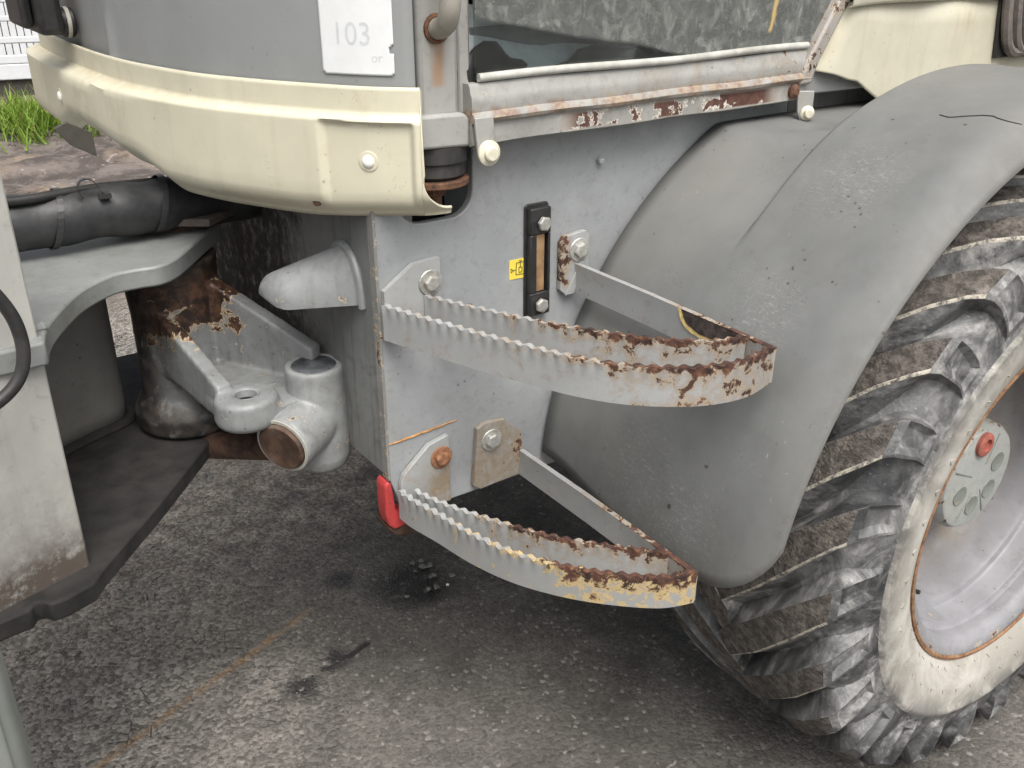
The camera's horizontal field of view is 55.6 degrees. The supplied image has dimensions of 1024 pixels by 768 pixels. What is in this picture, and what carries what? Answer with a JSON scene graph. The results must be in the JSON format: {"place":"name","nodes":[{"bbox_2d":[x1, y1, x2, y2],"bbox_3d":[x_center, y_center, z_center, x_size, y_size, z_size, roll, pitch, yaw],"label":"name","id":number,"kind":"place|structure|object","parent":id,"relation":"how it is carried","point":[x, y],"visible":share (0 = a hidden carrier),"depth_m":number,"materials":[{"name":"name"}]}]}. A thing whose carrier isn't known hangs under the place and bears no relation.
{"place":"outdoors","nodes":[
{"label":"outdoors","id":0,"kind":"place"},
{"bbox_2d":[0,80,99,152],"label":"grass","id":1,"kind":"structure","parent":0,"point":[29,119],"depth_m":7.67,"materials":[{"name":"green plant"}]},
{"bbox_2d":[0,95,1023,767],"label":"ground","id":2,"kind":"structure","parent":0,"point":[650,707],"depth_m":2.25,"materials":[{"name":"grey asphalt"}]},
{"bbox_2d":[0,0,39,96],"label":"plastic bin","id":3,"kind":"object","parent":2,"relation":"on","point":[16,41],"visible":0.16,"depth_m":8.97,"materials":[{"name":"white plastic"}]},
{"bbox_2d":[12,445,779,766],"bbox_3d":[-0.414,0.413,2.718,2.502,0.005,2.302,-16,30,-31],"label":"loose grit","id":4,"kind":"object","parent":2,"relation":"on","point":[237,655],"visible":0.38,"depth_m":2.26,"materials":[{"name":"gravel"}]},
{"bbox_2d":[418,563,426,568],"bbox_3d":[-0.235,0.481,2.566,0.023,0.008,0.021,20,32,36],"label":"pebble","id":5,"kind":"object","parent":2,"relation":"on","point":[422,566],"visible":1,"depth_m":2.56,"materials":[{"name":"grey stone"}]},
{"bbox_2d":[0,0,1023,767],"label":"wheel loader","id":6,"kind":"object","parent":2,"relation":"on","point":[714,308],"visible":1,"depth_m":1.53,"materials":[{"name":"grey paint"}]},
{"bbox_2d":[463,0,852,165],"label":"door","id":7,"kind":"structure","parent":6,"relation":"in","point":[685,57],"depth_m":1.55,"materials":[{"name":"paint"}]}
]}

